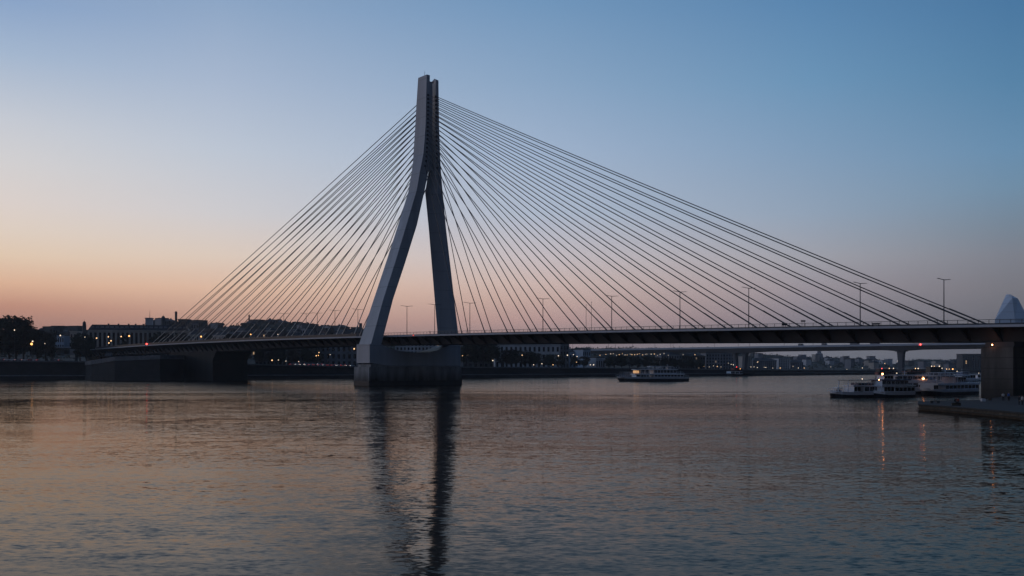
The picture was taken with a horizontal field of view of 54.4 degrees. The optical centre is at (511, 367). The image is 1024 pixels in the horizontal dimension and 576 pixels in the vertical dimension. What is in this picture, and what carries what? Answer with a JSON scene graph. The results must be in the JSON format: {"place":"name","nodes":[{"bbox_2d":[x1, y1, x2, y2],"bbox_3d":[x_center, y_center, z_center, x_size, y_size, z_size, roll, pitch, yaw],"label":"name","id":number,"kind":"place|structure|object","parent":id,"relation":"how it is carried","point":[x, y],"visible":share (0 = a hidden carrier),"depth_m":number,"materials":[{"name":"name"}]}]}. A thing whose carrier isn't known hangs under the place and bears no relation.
{"place":"outdoors","nodes":[
{"label":"outdoors","id":0,"kind":"place"},
{"bbox_2d":[0,322,960,369],"bbox_3d":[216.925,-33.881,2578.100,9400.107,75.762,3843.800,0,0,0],"label":"hills","id":1,"kind":"structure","parent":0,"point":[252,361],"depth_m":1521.43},
{"bbox_2d":[0,318,12,352],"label":"broadleaf tree","id":2,"kind":"object","parent":1,"relation":"on","point":[2,341],"visible":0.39,"depth_m":709.27,"materials":[{"name":"green plant"}]},
{"bbox_2d":[0,315,24,358],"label":"broadleaf tree","id":3,"kind":"object","parent":1,"relation":"on","point":[7,332],"visible":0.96,"depth_m":707.76,"materials":[{"name":"green plant"}]},
{"bbox_2d":[7,349,30,358],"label":"broadleaf tree","id":4,"kind":"object","parent":1,"relation":"on","point":[16,353],"visible":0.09,"depth_m":726.64,"materials":[{"name":"green plant"}]},
{"bbox_2d":[7,315,38,359],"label":"broadleaf tree","id":5,"kind":"object","parent":1,"relation":"on","point":[26,327],"visible":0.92,"depth_m":712.67,"materials":[{"name":"green plant"}]},
{"bbox_2d":[28,329,46,360],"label":"broadleaf tree","id":6,"kind":"object","parent":1,"relation":"on","point":[39,348],"visible":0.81,"depth_m":719.70,"materials":[{"name":"green plant"}]},
{"bbox_2d":[34,329,58,360],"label":"broadleaf tree","id":7,"kind":"object","parent":1,"relation":"on","point":[50,338],"visible":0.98,"depth_m":722.37,"materials":[{"name":"green plant"}]},
{"bbox_2d":[42,326,59,349],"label":"house","id":8,"kind":"structure","parent":1,"relation":"on","point":[56,329],"depth_m":1102.51,"materials":[{"name":"stone"}]},
{"bbox_2d":[68,326,81,334],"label":"house","id":9,"kind":"structure","parent":1,"relation":"on","point":[74,327],"depth_m":1062.63,"materials":[{"name":"stone"}]},
{"bbox_2d":[69,330,81,357],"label":"house","id":10,"kind":"structure","parent":1,"relation":"on","point":[73,333],"depth_m":860.00,"materials":[{"name":"stone"}]},
{"bbox_2d":[52,345,101,360],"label":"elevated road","id":11,"kind":"structure","parent":1,"relation":"on","point":[76,358],"depth_m":794.94,"materials":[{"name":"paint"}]},
{"bbox_2d":[55,335,69,353],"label":"building","id":12,"kind":"structure","parent":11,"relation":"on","point":[63,340],"depth_m":800.00,"materials":[{"name":"stone"}]},
{"bbox_2d":[70,332,87,360],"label":"broadleaf tree","id":13,"kind":"object","parent":1,"relation":"on","point":[76,340],"visible":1,"depth_m":774.69,"materials":[{"name":"green plant"}]},
{"bbox_2d":[80,334,95,360],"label":"broadleaf tree","id":14,"kind":"object","parent":1,"relation":"on","point":[89,345],"visible":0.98,"depth_m":777.51,"materials":[{"name":"green plant"}]},
{"bbox_2d":[119,334,128,344],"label":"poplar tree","id":15,"kind":"object","parent":1,"relation":"on","point":[123,338],"visible":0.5,"depth_m":787.22,"materials":[{"name":"green plant"}]},
{"bbox_2d":[88,318,190,360],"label":"palace","id":16,"kind":"structure","parent":1,"relation":"on","point":[139,334],"depth_m":819.37,"materials":[{"name":"stone"}]},
{"bbox_2d":[149,333,158,342],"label":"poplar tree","id":17,"kind":"object","parent":1,"relation":"on","point":[154,336],"visible":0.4,"depth_m":779.58,"materials":[{"name":"green plant"}]},
{"bbox_2d":[153,332,166,354],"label":"broadleaf tree","id":18,"kind":"object","parent":1,"relation":"on","point":[159,339],"visible":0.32,"depth_m":780.67,"materials":[{"name":"green plant"}]},
{"bbox_2d":[155,318,168,324],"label":"hill house","id":19,"kind":"structure","parent":1,"relation":"on","point":[157,321],"depth_m":1255.28,"materials":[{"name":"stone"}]},
{"bbox_2d":[162,333,179,354],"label":"broadleaf tree","id":20,"kind":"object","parent":1,"relation":"on","point":[171,337],"visible":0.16,"depth_m":784.15,"materials":[{"name":"green plant"}]},
{"bbox_2d":[176,332,191,340],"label":"broadleaf tree","id":21,"kind":"object","parent":1,"relation":"on","point":[184,337],"visible":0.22,"depth_m":788.30,"materials":[{"name":"green plant"}]},
{"bbox_2d":[178,319,190,328],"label":"hill house","id":22,"kind":"structure","parent":1,"relation":"on","point":[187,322],"depth_m":1280.00,"materials":[{"name":"stone"}]},
{"bbox_2d":[190,331,198,340],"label":"hill house","id":23,"kind":"structure","parent":1,"relation":"on","point":[192,334],"depth_m":1053.69,"materials":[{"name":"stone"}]},
{"bbox_2d":[191,320,197,329],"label":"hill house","id":24,"kind":"structure","parent":1,"relation":"on","point":[194,325],"depth_m":1325.66,"materials":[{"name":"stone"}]},
{"bbox_2d":[191,320,207,331],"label":"hill house","id":25,"kind":"structure","parent":1,"relation":"on","point":[203,324],"depth_m":1337.09,"materials":[{"name":"stone"}]},
{"bbox_2d":[200,329,214,334],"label":"hill house","id":26,"kind":"structure","parent":1,"relation":"on","point":[209,332],"depth_m":1175.84,"materials":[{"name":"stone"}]},
{"bbox_2d":[210,323,223,328],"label":"hill house","id":27,"kind":"structure","parent":1,"relation":"on","point":[221,326],"depth_m":1293.87,"materials":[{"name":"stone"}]},
{"bbox_2d":[212,331,230,338],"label":"hill house","id":28,"kind":"structure","parent":1,"relation":"on","point":[219,334],"depth_m":1047.69,"materials":[{"name":"stone"}]},
{"bbox_2d":[223,326,237,331],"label":"hill house","id":29,"kind":"structure","parent":1,"relation":"on","point":[235,328],"depth_m":1284.88,"materials":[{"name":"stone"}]},
{"bbox_2d":[237,327,251,331],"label":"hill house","id":30,"kind":"structure","parent":1,"relation":"on","point":[243,328],"depth_m":1184.24,"materials":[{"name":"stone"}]},
{"bbox_2d":[253,351,264,363],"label":"broadleaf tree","id":31,"kind":"object","parent":1,"relation":"on","point":[260,356],"visible":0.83,"depth_m":773.48,"materials":[{"name":"green plant"}]},
{"bbox_2d":[255,332,275,336],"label":"hill house","id":32,"kind":"structure","parent":1,"relation":"on","point":[268,334],"depth_m":1046.57,"materials":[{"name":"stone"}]},
{"bbox_2d":[263,350,275,363],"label":"broadleaf tree","id":33,"kind":"object","parent":1,"relation":"on","point":[271,356],"visible":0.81,"depth_m":773.29,"materials":[{"name":"green plant"}]},
{"bbox_2d":[255,350,285,364],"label":"townhouse","id":34,"kind":"structure","parent":1,"relation":"on","point":[273,362],"depth_m":810.21,"materials":[{"name":"stone"}]},
{"bbox_2d":[264,327,280,331],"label":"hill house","id":35,"kind":"structure","parent":1,"relation":"on","point":[268,329],"depth_m":1175.06,"materials":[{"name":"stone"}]},
{"bbox_2d":[271,331,288,354],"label":"hill house","id":36,"kind":"structure","parent":1,"relation":"on","point":[283,333],"depth_m":1052.54,"materials":[{"name":"stone"}]},
{"bbox_2d":[275,350,287,363],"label":"broadleaf tree","id":37,"kind":"object","parent":1,"relation":"on","point":[280,355],"visible":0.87,"depth_m":778.01,"materials":[{"name":"green plant"}]},
{"bbox_2d":[275,320,290,325],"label":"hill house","id":38,"kind":"structure","parent":1,"relation":"on","point":[280,322],"depth_m":1435.80,"materials":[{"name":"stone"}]},
{"bbox_2d":[287,348,318,364],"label":"townhouse","id":39,"kind":"structure","parent":1,"relation":"on","point":[296,361],"depth_m":827.53,"materials":[{"name":"stone"}]},
{"bbox_2d":[298,328,314,334],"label":"hill house","id":40,"kind":"structure","parent":1,"relation":"on","point":[308,330],"depth_m":1174.08,"materials":[{"name":"stone"}]},
{"bbox_2d":[302,324,316,327],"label":"hill house","id":41,"kind":"structure","parent":1,"relation":"on","point":[307,325],"depth_m":1374.03,"materials":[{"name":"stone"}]},
{"bbox_2d":[311,348,322,363],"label":"broadleaf tree","id":42,"kind":"object","parent":1,"relation":"on","point":[317,353],"visible":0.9,"depth_m":803.31,"materials":[{"name":"green plant"}]},
{"bbox_2d":[314,328,332,334],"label":"hill house","id":43,"kind":"structure","parent":1,"relation":"on","point":[324,330],"depth_m":1174.40,"materials":[{"name":"stone"}]},
{"bbox_2d":[319,346,359,367],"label":"townhouse","id":44,"kind":"structure","parent":1,"relation":"on","point":[341,355],"depth_m":849.80,"materials":[{"name":"stone"}]},
{"bbox_2d":[333,324,349,329],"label":"hill house","id":45,"kind":"structure","parent":1,"relation":"on","point":[342,327],"depth_m":1325.15,"materials":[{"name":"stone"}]},
{"bbox_2d":[395,345,438,351],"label":"glass hall","id":46,"kind":"structure","parent":1,"relation":"on","point":[418,348],"depth_m":917.07,"materials":[{"name":"glass"}]},
{"bbox_2d":[460,345,493,366],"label":"mansion","id":47,"kind":"structure","parent":1,"relation":"on","point":[470,363],"depth_m":892.81,"materials":[{"name":"stone"}]},
{"bbox_2d":[0,318,973,369],"bbox_3d":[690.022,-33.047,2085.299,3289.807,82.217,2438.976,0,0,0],"label":"wooded hillside","id":48,"kind":"structure","parent":1,"relation":"on","point":[288,326],"depth_m":1601.80,"materials":[{"name":"green plant"}]},
{"bbox_2d":[483,345,500,366],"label":"broadleaf tree","id":49,"kind":"object","parent":1,"relation":"on","point":[495,351],"visible":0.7,"depth_m":840.67,"materials":[{"name":"green plant"}]},
{"bbox_2d":[495,350,511,366],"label":"broadleaf tree","id":50,"kind":"object","parent":1,"relation":"on","point":[503,358],"visible":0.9,"depth_m":862.89,"materials":[{"name":"green plant"}]},
{"bbox_2d":[506,349,520,366],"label":"broadleaf tree","id":51,"kind":"object","parent":1,"relation":"on","point":[513,354],"visible":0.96,"depth_m":865.07,"materials":[{"name":"green plant"}]},
{"bbox_2d":[513,350,530,366],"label":"broadleaf tree","id":52,"kind":"object","parent":1,"relation":"on","point":[522,359],"visible":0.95,"depth_m":869.63,"materials":[{"name":"green plant"}]},
{"bbox_2d":[494,344,559,368],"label":"classical building","id":53,"kind":"structure","parent":1,"relation":"on","point":[546,349],"depth_m":953.52,"materials":[{"name":"stone"}]},
{"bbox_2d":[527,351,537,366],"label":"broadleaf tree","id":54,"kind":"object","parent":1,"relation":"on","point":[533,360],"visible":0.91,"depth_m":878.09,"materials":[{"name":"green plant"}]},
{"bbox_2d":[531,353,546,366],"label":"broadleaf tree","id":55,"kind":"object","parent":1,"relation":"on","point":[539,361],"visible":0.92,"depth_m":882.40,"materials":[{"name":"green plant"}]},
{"bbox_2d":[543,354,556,366],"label":"broadleaf tree","id":56,"kind":"object","parent":1,"relation":"on","point":[549,358],"visible":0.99,"depth_m":888.19,"materials":[{"name":"green plant"}]},
{"bbox_2d":[554,354,566,366],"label":"broadleaf tree","id":57,"kind":"object","parent":1,"relation":"on","point":[558,358],"visible":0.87,"depth_m":898.25,"materials":[{"name":"green plant"}]},
{"bbox_2d":[560,344,568,366],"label":"classical building","id":58,"kind":"structure","parent":1,"relation":"on","point":[564,350],"depth_m":979.53,"materials":[{"name":"stone"}]},
{"bbox_2d":[569,349,575,366],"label":"warehouse","id":59,"kind":"structure","parent":1,"relation":"on","point":[571,352],"depth_m":1051.17,"materials":[{"name":"stone"}]},
{"bbox_2d":[570,356,580,366],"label":"broadleaf tree","id":60,"kind":"object","parent":1,"relation":"on","point":[575,359],"visible":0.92,"depth_m":923.92,"materials":[{"name":"green plant"}]},
{"bbox_2d":[572,349,590,367],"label":"warehouse","id":61,"kind":"structure","parent":1,"relation":"on","point":[582,352],"depth_m":1046.02,"materials":[{"name":"stone"}]},
{"bbox_2d":[578,356,590,366],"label":"broadleaf tree","id":62,"kind":"object","parent":1,"relation":"on","point":[585,361],"visible":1,"depth_m":928.06,"materials":[{"name":"green plant"}]},
{"bbox_2d":[584,357,605,367],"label":"building","id":63,"kind":"structure","parent":1,"relation":"on","point":[597,362],"depth_m":936.16,"materials":[{"name":"stone"}]},
{"bbox_2d":[604,356,614,366],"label":"broadleaf tree","id":64,"kind":"object","parent":1,"relation":"on","point":[608,361],"visible":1,"depth_m":927.08,"materials":[{"name":"green plant"}]},
{"bbox_2d":[616,355,627,367],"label":"broadleaf tree","id":65,"kind":"object","parent":1,"relation":"on","point":[622,361],"visible":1,"depth_m":932.50,"materials":[{"name":"green plant"}]},
{"bbox_2d":[625,355,635,367],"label":"broadleaf tree","id":66,"kind":"object","parent":1,"relation":"on","point":[632,359],"visible":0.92,"depth_m":937.45,"materials":[{"name":"green plant"}]},
{"bbox_2d":[634,356,643,367],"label":"broadleaf tree","id":67,"kind":"object","parent":1,"relation":"on","point":[638,363],"visible":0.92,"depth_m":942.25,"materials":[{"name":"green plant"}]},
{"bbox_2d":[640,355,652,367],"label":"broadleaf tree","id":68,"kind":"object","parent":1,"relation":"on","point":[647,360],"visible":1,"depth_m":945.07,"materials":[{"name":"green plant"}]},
{"bbox_2d":[650,356,661,367],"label":"broadleaf tree","id":69,"kind":"object","parent":1,"relation":"on","point":[656,361],"visible":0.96,"depth_m":949.75,"materials":[{"name":"green plant"}]},
{"bbox_2d":[660,357,669,367],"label":"broadleaf tree","id":70,"kind":"object","parent":1,"relation":"on","point":[664,361],"visible":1,"depth_m":954.00,"materials":[{"name":"green plant"}]},
{"bbox_2d":[655,351,681,368],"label":"apartment block","id":71,"kind":"structure","parent":1,"relation":"on","point":[667,354],"depth_m":1129.66,"materials":[{"name":"stone"}]},
{"bbox_2d":[668,358,678,366],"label":"broadleaf tree","id":72,"kind":"object","parent":1,"relation":"on","point":[673,362],"visible":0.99,"depth_m":958.17,"materials":[{"name":"green plant"}]},
{"bbox_2d":[687,359,695,368],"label":"broadleaf tree","id":73,"kind":"object","parent":1,"relation":"on","point":[691,363],"visible":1,"depth_m":973.97,"materials":[{"name":"green plant"}]},
{"bbox_2d":[681,353,704,368],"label":"apartment block","id":74,"kind":"structure","parent":1,"relation":"on","point":[693,356],"depth_m":1138.58,"materials":[{"name":"stone"}]},
{"bbox_2d":[694,359,704,368],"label":"broadleaf tree","id":75,"kind":"object","parent":1,"relation":"on","point":[699,363],"visible":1,"depth_m":983.45,"materials":[{"name":"green plant"}]},
{"bbox_2d":[701,353,733,368],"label":"apartment block","id":76,"kind":"structure","parent":1,"relation":"on","point":[720,360],"depth_m":1162.89,"materials":[{"name":"stone"}]},
{"bbox_2d":[738,356,751,368],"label":"apartment block","id":77,"kind":"structure","parent":1,"relation":"on","point":[749,364],"depth_m":1310.40,"materials":[{"name":"stone"}]},
{"bbox_2d":[752,357,776,368],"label":"apartment block","id":78,"kind":"structure","parent":1,"relation":"on","point":[763,363],"depth_m":1333.18,"materials":[{"name":"stone"}]},
{"bbox_2d":[771,358,789,368],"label":"apartment block","id":79,"kind":"structure","parent":1,"relation":"on","point":[782,363],"depth_m":1367.74,"materials":[{"name":"stone"}]},
{"bbox_2d":[789,359,803,368],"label":"apartment block","id":80,"kind":"structure","parent":1,"relation":"on","point":[795,364],"depth_m":1428.24,"materials":[{"name":"stone"}]},
{"bbox_2d":[802,359,811,365],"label":"house","id":81,"kind":"structure","parent":1,"relation":"on","point":[807,362],"depth_m":1773.11,"materials":[{"name":"stone"}]},
{"bbox_2d":[811,354,819,361],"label":"house","id":82,"kind":"structure","parent":1,"relation":"on","point":[815,357],"depth_m":2096.75,"materials":[{"name":"stone"}]},
{"bbox_2d":[825,358,833,364],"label":"house","id":83,"kind":"structure","parent":1,"relation":"on","point":[830,361],"depth_m":1848.53,"materials":[{"name":"stone"}]},
{"bbox_2d":[845,359,853,368],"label":"house","id":84,"kind":"structure","parent":1,"relation":"on","point":[849,363],"depth_m":1570.73,"materials":[{"name":"stone"}]},
{"bbox_2d":[868,360,878,368],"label":"house","id":85,"kind":"structure","parent":1,"relation":"on","point":[874,364],"depth_m":1601.17,"materials":[{"name":"stone"}]},
{"bbox_2d":[918,361,927,367],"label":"house","id":86,"kind":"structure","parent":1,"relation":"on","point":[922,364],"depth_m":1619.83,"materials":[{"name":"stone"}]},
{"bbox_2d":[944,362,954,369],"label":"house","id":87,"kind":"structure","parent":1,"relation":"on","point":[948,365],"depth_m":1699.68,"materials":[{"name":"stone"}]},
{"bbox_2d":[957,354,980,369],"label":"apartment block","id":88,"kind":"structure","parent":1,"relation":"on","point":[966,361],"depth_m":1707.72,"materials":[{"name":"stone"}]},
{"bbox_2d":[0,375,1023,575],"bbox_3d":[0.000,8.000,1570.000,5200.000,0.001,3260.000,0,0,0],"label":"river water","id":89,"kind":"structure","parent":0,"point":[795,475],"depth_m":71.43,"materials":[{"name":"liquid"}]},
{"bbox_2d":[85,352,184,380],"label":"stone abutment","id":90,"kind":"object","parent":89,"relation":"in","point":[150,368],"visible":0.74,"depth_m":626.24,"materials":[{"name":"grey stone"}]},
{"bbox_2d":[0,360,980,379],"bbox_3d":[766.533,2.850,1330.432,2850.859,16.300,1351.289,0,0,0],"label":"quay wall","id":91,"kind":"structure","parent":89,"relation":"in","point":[37,370],"depth_m":762.10,"materials":[{"name":"stone"}]},
{"bbox_2d":[91,75,1023,398],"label":"cable stayed bridge","id":92,"kind":"structure","parent":89,"relation":"in","point":[385,365],"depth_m":450.01,"materials":[{"name":"paint"}]},
{"bbox_2d":[854,282,865,323],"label":"street lamp","id":93,"kind":"object","parent":92,"relation":"on","point":[860,299],"visible":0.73,"depth_m":288.56,"materials":[{"name":"metal"}]},
{"bbox_2d":[937,278,950,323],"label":"street lamp","id":94,"kind":"object","parent":92,"relation":"on","point":[943,299],"visible":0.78,"depth_m":269.22,"materials":[{"name":"metal"}]},
{"bbox_2d":[616,367,688,381],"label":"ferry","id":95,"kind":"object","parent":89,"relation":"on","point":[666,374],"visible":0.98,"depth_m":591.99,"materials":[{"name":"white metal"}]},
{"bbox_2d":[726,368,755,375],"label":"barge","id":96,"kind":"object","parent":89,"relation":"on","point":[735,372],"visible":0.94,"depth_m":971.90,"materials":[{"name":"grey metal"}]},
{"bbox_2d":[590,343,984,374],"bbox_3d":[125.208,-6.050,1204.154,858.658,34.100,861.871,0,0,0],"label":"road bridge","id":97,"kind":"structure","parent":89,"relation":"in","point":[901,350],"depth_m":1021.85,"materials":[{"name":"concrete"}]},
{"bbox_2d":[827,379,876,396],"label":"river boat","id":98,"kind":"object","parent":89,"relation":"on","point":[861,389],"visible":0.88,"depth_m":273.68,"materials":[{"name":"white metal"}]},
{"bbox_2d":[875,368,897,376],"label":"excursion boat","id":99,"kind":"object","parent":89,"relation":"on","point":[889,371],"visible":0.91,"depth_m":826.13,"materials":[{"name":"white metal"}]},
{"bbox_2d":[869,373,915,396],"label":"river boat","id":100,"kind":"object","parent":89,"relation":"on","point":[885,384],"visible":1,"depth_m":274.77,"materials":[{"name":"white metal"}]},
{"bbox_2d":[902,368,925,374],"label":"excursion boat","id":101,"kind":"object","parent":89,"relation":"on","point":[915,371],"visible":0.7,"depth_m":781.61,"materials":[{"name":"white metal"}]},
{"bbox_2d":[893,370,939,393],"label":"river boat","id":102,"kind":"object","parent":89,"relation":"on","point":[914,379],"visible":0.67,"depth_m":307.03,"materials":[{"name":"white metal"}]},
{"bbox_2d":[925,366,954,378],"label":"excursion boat","id":103,"kind":"object","parent":89,"relation":"on","point":[929,370],"visible":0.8,"depth_m":742.53,"materials":[{"name":"white metal"}]},
{"bbox_2d":[918,370,979,394],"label":"river boat","id":104,"kind":"object","parent":89,"relation":"on","point":[953,385],"visible":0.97,"depth_m":299.76,"materials":[{"name":"white metal"}]},
{"bbox_2d":[955,372,978,381],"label":"river boat","id":105,"kind":"object","parent":89,"relation":"on","point":[972,377],"visible":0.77,"depth_m":575.98,"materials":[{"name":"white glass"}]},
{"bbox_2d":[917,396,1023,419],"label":"stone quay","id":106,"kind":"structure","parent":89,"relation":"in","point":[998,407],"depth_m":177.45,"materials":[{"name":"grey stone"}]},
{"bbox_2d":[0,0,1023,363],"label":"sky","id":107,"kind":"structure","parent":0,"point":[149,149],"materials":[{"name":"blue"}]},
{"bbox_2d":[995,294,1023,322],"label":"peaked tower","id":108,"kind":"structure","parent":0,"point":[1011,307],"depth_m":713.22,"materials":[{"name":"glass"}]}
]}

